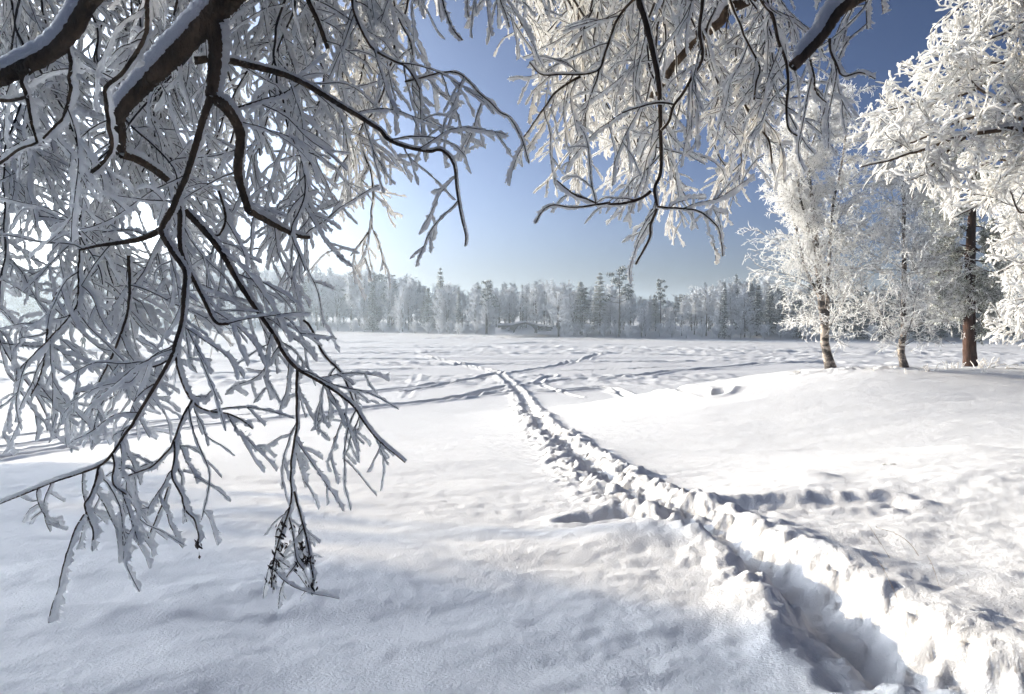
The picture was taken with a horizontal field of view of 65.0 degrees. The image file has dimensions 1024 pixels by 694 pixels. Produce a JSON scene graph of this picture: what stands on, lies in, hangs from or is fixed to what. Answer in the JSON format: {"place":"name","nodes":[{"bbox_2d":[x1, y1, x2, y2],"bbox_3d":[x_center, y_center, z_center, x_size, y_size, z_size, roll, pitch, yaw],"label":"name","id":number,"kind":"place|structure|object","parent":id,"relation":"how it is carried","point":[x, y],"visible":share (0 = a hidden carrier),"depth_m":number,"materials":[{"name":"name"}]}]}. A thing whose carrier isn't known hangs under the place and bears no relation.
{"place":"outdoors","nodes":[
{"label":"outdoors","id":0,"kind":"place"},
{"bbox_2d":[0,308,1023,693],"bbox_3d":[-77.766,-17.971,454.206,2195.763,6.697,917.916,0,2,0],"label":"snow ground","id":1,"kind":"structure","parent":0,"point":[634,512],"depth_m":7.24,"materials":[{"name":"white snow"}]},
{"bbox_2d":[0,271,19,325],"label":"deciduous tree","id":2,"kind":"object","parent":1,"relation":"on","point":[1,314],"visible":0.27,"depth_m":247.06,"materials":[{"name":"white plant"}]},
{"bbox_2d":[4,272,38,316],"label":"deciduous tree","id":3,"kind":"object","parent":1,"relation":"on","point":[14,300],"visible":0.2,"depth_m":246.96,"materials":[{"name":"white plant"}]},
{"bbox_2d":[14,272,39,322],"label":"conifer tree","id":4,"kind":"object","parent":1,"relation":"on","point":[29,306],"visible":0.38,"depth_m":244.48,"materials":[{"name":"white wood"}]},
{"bbox_2d":[21,272,67,317],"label":"deciduous tree","id":5,"kind":"object","parent":1,"relation":"on","point":[43,277],"visible":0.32,"depth_m":241.54,"materials":[{"name":"white plant"}]},
{"bbox_2d":[225,276,252,325],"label":"deciduous tree","id":6,"kind":"object","parent":1,"relation":"on","point":[240,294],"visible":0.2,"depth_m":207.72,"materials":[{"name":"white plant"}]},
{"bbox_2d":[0,0,529,623],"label":"frosted tree","id":7,"kind":"object","parent":1,"relation":"on","point":[150,94],"visible":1,"depth_m":3.38,"materials":[{"name":"white plant"}]},
{"bbox_2d":[258,273,281,325],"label":"deciduous tree","id":8,"kind":"object","parent":1,"relation":"on","point":[275,280],"visible":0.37,"depth_m":199.76,"materials":[{"name":"white plant"}]},
{"bbox_2d":[273,274,295,326],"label":"deciduous tree","id":9,"kind":"object","parent":1,"relation":"on","point":[283,309],"visible":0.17,"depth_m":198.52,"materials":[{"name":"white plant"}]},
{"bbox_2d":[302,273,315,316],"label":"deciduous tree","id":10,"kind":"object","parent":1,"relation":"on","point":[310,293],"visible":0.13,"depth_m":204.73,"materials":[{"name":"white plant"}]},
{"bbox_2d":[313,279,323,329],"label":"deciduous tree","id":11,"kind":"object","parent":1,"relation":"on","point":[319,287],"visible":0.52,"depth_m":190.37,"materials":[{"name":"white plant"}]},
{"bbox_2d":[309,275,334,325],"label":"deciduous tree","id":12,"kind":"object","parent":1,"relation":"on","point":[325,289],"visible":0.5,"depth_m":195.25,"materials":[{"name":"white plant"}]},
{"bbox_2d":[313,272,338,322],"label":"deciduous tree","id":13,"kind":"object","parent":1,"relation":"on","point":[326,279],"visible":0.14,"depth_m":201.31,"materials":[{"name":"white plant"}]},
{"bbox_2d":[329,274,345,324],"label":"deciduous tree","id":14,"kind":"object","parent":1,"relation":"on","point":[339,279],"visible":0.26,"depth_m":198.81,"materials":[{"name":"white plant"}]},
{"bbox_2d":[322,273,353,325],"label":"deciduous tree","id":15,"kind":"object","parent":1,"relation":"on","point":[339,295],"visible":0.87,"depth_m":191.67,"materials":[{"name":"white plant"}]},
{"bbox_2d":[343,276,358,330],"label":"deciduous tree","id":16,"kind":"object","parent":1,"relation":"on","point":[349,292],"visible":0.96,"depth_m":182.93,"materials":[{"name":"white plant"}]},
{"bbox_2d":[346,278,375,325],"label":"deciduous tree","id":17,"kind":"object","parent":1,"relation":"on","point":[356,292],"visible":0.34,"depth_m":187.96,"materials":[{"name":"white plant"}]},
{"bbox_2d":[351,271,373,328],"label":"deciduous tree","id":18,"kind":"object","parent":1,"relation":"on","point":[367,289],"visible":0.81,"depth_m":181.57,"materials":[{"name":"white plant"}]},
{"bbox_2d":[365,284,380,330],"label":"spruce tree","id":19,"kind":"object","parent":1,"relation":"on","point":[372,298],"visible":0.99,"depth_m":177.96,"materials":[{"name":"white plant"}]},
{"bbox_2d":[366,272,384,323],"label":"pine tree","id":20,"kind":"object","parent":1,"relation":"on","point":[379,277],"visible":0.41,"depth_m":191.22,"materials":[{"name":"grey wood"}]},
{"bbox_2d":[373,280,382,325],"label":"deciduous tree","id":21,"kind":"object","parent":1,"relation":"on","point":[378,289],"visible":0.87,"depth_m":183.73,"materials":[{"name":"white plant"}]},
{"bbox_2d":[379,277,398,326],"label":"deciduous tree","id":22,"kind":"object","parent":1,"relation":"on","point":[389,297],"visible":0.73,"depth_m":180.08,"materials":[{"name":"white plant"}]},
{"bbox_2d":[379,274,399,325],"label":"pine tree","id":23,"kind":"object","parent":1,"relation":"on","point":[386,277],"visible":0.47,"depth_m":187.38,"materials":[{"name":"grey wood"}]},
{"bbox_2d":[387,281,413,331],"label":"deciduous tree","id":24,"kind":"object","parent":1,"relation":"on","point":[403,291],"visible":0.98,"depth_m":172.02,"materials":[{"name":"white plant"}]},
{"bbox_2d":[391,274,424,327],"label":"deciduous tree","id":25,"kind":"object","parent":1,"relation":"on","point":[413,288],"visible":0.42,"depth_m":175.03,"materials":[{"name":"white plant"}]},
{"bbox_2d":[401,282,414,330],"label":"deciduous tree","id":26,"kind":"object","parent":1,"relation":"on","point":[410,303],"visible":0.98,"depth_m":172.08,"materials":[{"name":"white plant"}]},
{"bbox_2d":[414,292,432,321],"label":"deciduous tree","id":27,"kind":"object","parent":1,"relation":"on","point":[421,298],"visible":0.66,"depth_m":173.11,"materials":[{"name":"white plant"}]},
{"bbox_2d":[417,288,437,327],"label":"conifer tree","id":28,"kind":"object","parent":1,"relation":"on","point":[427,301],"visible":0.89,"depth_m":168.58,"materials":[{"name":"grey wood"}]},
{"bbox_2d":[430,268,450,324],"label":"conifer tree","id":29,"kind":"object","parent":1,"relation":"on","point":[440,277],"visible":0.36,"depth_m":168.75,"materials":[{"name":"grey plant"}]},
{"bbox_2d":[429,288,453,328],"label":"deciduous tree","id":30,"kind":"object","parent":1,"relation":"on","point":[437,301],"visible":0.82,"depth_m":164.43,"materials":[{"name":"white plant"}]},
{"bbox_2d":[436,286,456,323],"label":"deciduous tree","id":31,"kind":"object","parent":1,"relation":"on","point":[446,290],"visible":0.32,"depth_m":167.43,"materials":[{"name":"white plant"}]},
{"bbox_2d":[431,290,465,329],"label":"deciduous tree","id":32,"kind":"object","parent":1,"relation":"on","point":[450,306],"visible":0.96,"depth_m":164.22,"materials":[{"name":"white plant"}]},
{"bbox_2d":[453,287,463,332],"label":"spruce tree","id":33,"kind":"object","parent":1,"relation":"on","point":[458,308],"visible":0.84,"depth_m":160.27,"materials":[{"name":"white plant"}]},
{"bbox_2d":[461,286,481,320],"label":"deciduous tree","id":34,"kind":"object","parent":1,"relation":"on","point":[476,292],"visible":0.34,"depth_m":163.35,"materials":[{"name":"white plant"}]},
{"bbox_2d":[463,294,482,330],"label":"deciduous tree","id":35,"kind":"object","parent":1,"relation":"on","point":[475,311],"visible":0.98,"depth_m":158.03,"materials":[{"name":"white plant"}]},
{"bbox_2d":[474,295,498,333],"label":"deciduous tree","id":36,"kind":"object","parent":1,"relation":"on","point":[486,316],"visible":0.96,"depth_m":155.40,"materials":[{"name":"white plant"}]},
{"bbox_2d":[475,279,498,333],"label":"pine tree","id":37,"kind":"object","parent":1,"relation":"on","point":[489,285],"visible":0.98,"depth_m":155.32,"materials":[{"name":"grey wood"}]},
{"bbox_2d":[481,287,508,323],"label":"deciduous tree","id":38,"kind":"object","parent":1,"relation":"on","point":[496,315],"visible":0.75,"depth_m":161.18,"materials":[{"name":"white plant"}]},
{"bbox_2d":[0,256,1017,328],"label":"wood","id":39,"kind":"object","parent":1,"relation":"on","point":[316,270],"visible":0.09,"depth_m":172.33,"materials":[{"name":"white plant"}]},
{"bbox_2d":[504,293,514,322],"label":"deciduous tree","id":40,"kind":"object","parent":1,"relation":"on","point":[509,303],"visible":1,"depth_m":159.87,"materials":[{"name":"white plant"}]},
{"bbox_2d":[497,286,525,322],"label":"deciduous tree","id":41,"kind":"object","parent":1,"relation":"on","point":[514,300],"visible":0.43,"depth_m":166.80,"materials":[{"name":"white plant"}]},
{"bbox_2d":[515,291,523,328],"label":"deciduous tree","id":42,"kind":"object","parent":1,"relation":"on","point":[520,302],"visible":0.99,"depth_m":157.00,"materials":[{"name":"white plant"}]},
{"bbox_2d":[515,282,532,327],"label":"deciduous tree","id":43,"kind":"object","parent":1,"relation":"on","point":[526,300],"visible":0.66,"depth_m":162.80,"materials":[{"name":"white plant"}]},
{"bbox_2d":[495,321,555,333],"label":"stone bridge","id":44,"kind":"structure","parent":1,"relation":"on","point":[506,328],"depth_m":146.98,"materials":[{"name":"white stone"}]},
{"bbox_2d":[524,286,544,321],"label":"deciduous tree","id":45,"kind":"object","parent":1,"relation":"on","point":[532,295],"visible":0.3,"depth_m":161.39,"materials":[{"name":"white plant"}]},
{"bbox_2d":[523,283,550,323],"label":"deciduous tree","id":46,"kind":"object","parent":1,"relation":"on","point":[537,302],"visible":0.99,"depth_m":153.97,"materials":[{"name":"white plant"}]},
{"bbox_2d":[538,280,550,324],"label":"deciduous tree","id":47,"kind":"object","parent":1,"relation":"on","point":[543,300],"visible":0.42,"depth_m":161.38,"materials":[{"name":"white plant"}]},
{"bbox_2d":[530,279,580,335],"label":"deciduous tree","id":48,"kind":"object","parent":1,"relation":"on","point":[557,301],"visible":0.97,"depth_m":145.00,"materials":[{"name":"white plant"}]},
{"bbox_2d":[561,288,583,334],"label":"deciduous tree","id":49,"kind":"object","parent":1,"relation":"on","point":[570,309],"visible":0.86,"depth_m":144.93,"materials":[{"name":"white plant"}]},
{"bbox_2d":[567,282,592,334],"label":"conifer tree","id":50,"kind":"object","parent":1,"relation":"on","point":[580,284],"visible":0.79,"depth_m":145.30,"materials":[{"name":"grey plant"}]},
{"bbox_2d":[572,287,591,334],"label":"pine tree","id":51,"kind":"object","parent":1,"relation":"on","point":[586,303],"visible":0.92,"depth_m":144.38,"materials":[{"name":"grey plant"}]},
{"bbox_2d":[586,287,609,325],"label":"deciduous tree","id":52,"kind":"object","parent":1,"relation":"on","point":[590,298],"visible":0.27,"depth_m":155.67,"materials":[{"name":"white plant"}]},
{"bbox_2d":[585,273,612,333],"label":"conifer tree","id":53,"kind":"object","parent":1,"relation":"on","point":[600,294],"visible":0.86,"depth_m":144.87,"materials":[{"name":"grey plant"}]},
{"bbox_2d":[598,296,621,333],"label":"deciduous tree","id":54,"kind":"object","parent":1,"relation":"on","point":[609,304],"visible":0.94,"depth_m":143.78,"materials":[{"name":"white plant"}]},
{"bbox_2d":[603,282,617,328],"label":"deciduous tree","id":55,"kind":"object","parent":1,"relation":"on","point":[611,286],"visible":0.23,"depth_m":155.24,"materials":[{"name":"white plant"}]},
{"bbox_2d":[601,265,634,336],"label":"pine tree","id":56,"kind":"object","parent":1,"relation":"on","point":[618,283],"visible":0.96,"depth_m":140.20,"materials":[{"name":"grey wood"}]},
{"bbox_2d":[611,297,633,332],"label":"deciduous tree","id":57,"kind":"object","parent":1,"relation":"on","point":[622,311],"visible":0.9,"depth_m":143.98,"materials":[{"name":"white plant"}]},
{"bbox_2d":[614,288,634,328],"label":"deciduous tree","id":58,"kind":"object","parent":1,"relation":"on","point":[629,304],"visible":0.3,"depth_m":147.85,"materials":[{"name":"white plant"}]},
{"bbox_2d":[622,322,633,337],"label":"frosted bush","id":59,"kind":"object","parent":1,"relation":"on","point":[628,330],"visible":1,"depth_m":138.95,"materials":[{"name":"white plant"}]},
{"bbox_2d":[621,294,639,324],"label":"deciduous tree","id":60,"kind":"object","parent":1,"relation":"on","point":[633,307],"visible":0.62,"depth_m":153.00,"materials":[{"name":"white plant"}]},
{"bbox_2d":[634,307,649,336],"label":"deciduous tree","id":61,"kind":"object","parent":1,"relation":"on","point":[641,314],"visible":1,"depth_m":139.03,"materials":[{"name":"white plant"}]},
{"bbox_2d":[649,298,662,330],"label":"conifer tree","id":62,"kind":"object","parent":1,"relation":"on","point":[655,315],"visible":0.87,"depth_m":143.92,"materials":[{"name":"grey plant"}]},
{"bbox_2d":[652,279,668,323],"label":"pine tree","id":63,"kind":"object","parent":1,"relation":"on","point":[660,295],"visible":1,"depth_m":142.92,"materials":[{"name":"grey wood"}]},
{"bbox_2d":[455,0,891,283],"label":"frosted tree","id":64,"kind":"object","parent":1,"relation":"on","point":[584,26],"visible":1,"depth_m":4.08,"materials":[{"name":"white plant"}]},
{"bbox_2d":[676,300,687,335],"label":"deciduous tree","id":65,"kind":"object","parent":1,"relation":"on","point":[682,314],"visible":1,"depth_m":137.61,"materials":[{"name":"white plant"}]},
{"bbox_2d":[675,294,690,328],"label":"deciduous tree","id":66,"kind":"object","parent":1,"relation":"on","point":[687,304],"visible":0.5,"depth_m":143.16,"materials":[{"name":"white plant"}]},
{"bbox_2d":[677,322,693,337],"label":"frosted bush","id":67,"kind":"object","parent":1,"relation":"on","point":[686,327],"visible":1,"depth_m":134.78,"materials":[{"name":"white plant"}]},
{"bbox_2d":[689,294,699,334],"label":"deciduous tree","id":68,"kind":"object","parent":1,"relation":"on","point":[695,305],"visible":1,"depth_m":138.05,"materials":[{"name":"white plant"}]},
{"bbox_2d":[685,292,704,330],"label":"deciduous tree","id":69,"kind":"object","parent":1,"relation":"on","point":[688,313],"visible":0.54,"depth_m":142.52,"materials":[{"name":"white plant"}]},
{"bbox_2d":[687,286,703,327],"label":"deciduous tree","id":70,"kind":"object","parent":1,"relation":"on","point":[697,290],"visible":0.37,"depth_m":149.40,"materials":[{"name":"white plant"}]},
{"bbox_2d":[691,320,708,336],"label":"frosted bush","id":71,"kind":"object","parent":1,"relation":"on","point":[701,327],"visible":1,"depth_m":135.64,"materials":[{"name":"white plant"}]},
{"bbox_2d":[693,285,717,330],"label":"deciduous tree","id":72,"kind":"object","parent":1,"relation":"on","point":[711,297],"visible":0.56,"depth_m":142.11,"materials":[{"name":"white plant"}]},
{"bbox_2d":[698,290,713,335],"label":"deciduous tree","id":73,"kind":"object","parent":1,"relation":"on","point":[705,301],"visible":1,"depth_m":136.31,"materials":[{"name":"white plant"}]},
{"bbox_2d":[708,286,731,336],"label":"deciduous tree","id":74,"kind":"object","parent":1,"relation":"on","point":[719,304],"visible":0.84,"depth_m":134.24,"materials":[{"name":"white plant"}]},
{"bbox_2d":[711,278,730,329],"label":"deciduous tree","id":75,"kind":"object","parent":1,"relation":"on","point":[720,284],"visible":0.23,"depth_m":146.07,"materials":[{"name":"white plant"}]},
{"bbox_2d":[717,283,729,337],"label":"spruce tree","id":76,"kind":"object","parent":1,"relation":"on","point":[724,316],"visible":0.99,"depth_m":133.18,"materials":[{"name":"white plant"}]},
{"bbox_2d":[725,322,736,338],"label":"frosted bush","id":77,"kind":"object","parent":1,"relation":"on","point":[730,330],"visible":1,"depth_m":132.45,"materials":[{"name":"white plant"}]},
{"bbox_2d":[725,282,740,324],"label":"deciduous tree","id":78,"kind":"object","parent":1,"relation":"on","point":[733,289],"visible":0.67,"depth_m":140.19,"materials":[{"name":"white plant"}]},
{"bbox_2d":[728,287,767,337],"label":"deciduous tree","id":79,"kind":"object","parent":1,"relation":"on","point":[742,299],"visible":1,"depth_m":132.78,"materials":[{"name":"white plant"}]},
{"bbox_2d":[748,290,765,335],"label":"spruce tree","id":80,"kind":"object","parent":1,"relation":"on","point":[757,303],"visible":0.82,"depth_m":133.58,"materials":[{"name":"white plant"}]},
{"bbox_2d":[751,285,765,329],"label":"spruce tree","id":81,"kind":"object","parent":1,"relation":"on","point":[758,288],"visible":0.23,"depth_m":137.61,"materials":[{"name":"white plant"}]},
{"bbox_2d":[755,321,772,338],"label":"frosted bush","id":82,"kind":"object","parent":1,"relation":"on","point":[763,330],"visible":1,"depth_m":130.36,"materials":[{"name":"white plant"}]},
{"bbox_2d":[762,285,779,334],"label":"spruce tree","id":83,"kind":"object","parent":1,"relation":"on","point":[770,306],"visible":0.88,"depth_m":133.58,"materials":[{"name":"white plant"}]},
{"bbox_2d":[752,272,790,322],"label":"deciduous tree","id":84,"kind":"object","parent":1,"relation":"on","point":[763,283],"visible":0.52,"depth_m":138.30,"materials":[{"name":"white plant"}]},
{"bbox_2d":[774,286,790,330],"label":"spruce tree","id":85,"kind":"object","parent":1,"relation":"on","point":[782,316],"visible":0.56,"depth_m":137.16,"materials":[{"name":"white plant"}]},
{"bbox_2d":[790,291,807,337],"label":"spruce tree","id":86,"kind":"object","parent":1,"relation":"on","point":[799,303],"visible":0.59,"depth_m":129.63,"materials":[{"name":"white plant"}]},
{"bbox_2d":[789,281,816,320],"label":"deciduous tree","id":87,"kind":"object","parent":1,"relation":"on","point":[805,291],"visible":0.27,"depth_m":143.09,"materials":[{"name":"white plant"}]},
{"bbox_2d":[802,285,815,330],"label":"spruce tree","id":88,"kind":"object","parent":1,"relation":"on","point":[808,306],"visible":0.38,"depth_m":136.47,"materials":[{"name":"white plant"}]},
{"bbox_2d":[735,74,917,368],"bbox_3d":[11.259,-4.517,29.175,5.161,10.762,5.572,-2,3,-39],"label":"birch tree","id":89,"kind":"object","parent":1,"relation":"on","point":[804,209],"visible":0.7,"depth_m":29.10,"materials":[{"name":"white plant"}]},
{"bbox_2d":[835,288,853,331],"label":"spruce tree","id":90,"kind":"object","parent":1,"relation":"on","point":[844,305],"visible":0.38,"depth_m":133.98,"materials":[{"name":"white plant"}]},
{"bbox_2d":[849,296,866,338],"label":"spruce tree","id":91,"kind":"object","parent":1,"relation":"on","point":[857,328],"visible":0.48,"depth_m":125.62,"materials":[{"name":"white plant"}]},
{"bbox_2d":[858,293,878,338],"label":"spruce tree","id":92,"kind":"object","parent":1,"relation":"on","point":[867,324],"visible":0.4,"depth_m":125.38,"materials":[{"name":"white plant"}]},
{"bbox_2d":[881,290,898,338],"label":"spruce tree","id":93,"kind":"object","parent":1,"relation":"on","point":[891,311],"visible":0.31,"depth_m":124.45,"materials":[{"name":"white plant"}]},
{"bbox_2d":[817,91,1000,367],"bbox_3d":[13.870,-4.029,27.846,6.551,9.987,5.055,-1,3,-25],"label":"birch tree","id":94,"kind":"object","parent":1,"relation":"on","point":[908,203],"visible":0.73,"depth_m":27.86,"materials":[{"name":"white plant"}]},
{"bbox_2d":[846,0,1023,225],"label":"frosted tree","id":95,"kind":"object","parent":1,"relation":"on","point":[969,64],"visible":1,"depth_m":12.57,"materials":[{"name":"white plant"}]},
{"bbox_2d":[927,322,954,337],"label":"spruce tree","id":96,"kind":"object","parent":1,"relation":"on","point":[941,332],"visible":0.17,"depth_m":122.49,"materials":[{"name":"white plant"}]},
{"bbox_2d":[909,119,1023,366],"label":"pine tree","id":97,"kind":"object","parent":1,"relation":"on","point":[982,281],"visible":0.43,"depth_m":29.95,"materials":[{"name":"white plant"}]},
{"bbox_2d":[967,174,1023,330],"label":"weeping birch","id":98,"kind":"object","parent":1,"relation":"on","point":[1021,250],"visible":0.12,"depth_m":34.48,"materials":[{"name":"plant"}]},
{"bbox_2d":[982,188,1023,348],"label":"frosted tree","id":99,"kind":"object","parent":1,"relation":"on","point":[1012,222],"visible":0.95,"depth_m":14.52,"materials":[{"name":"white plant"}]},
{"bbox_2d":[0,0,1023,307],"label":"sky","id":100,"kind":"structure","parent":0,"point":[505,244],"materials":[{"name":"blue"}]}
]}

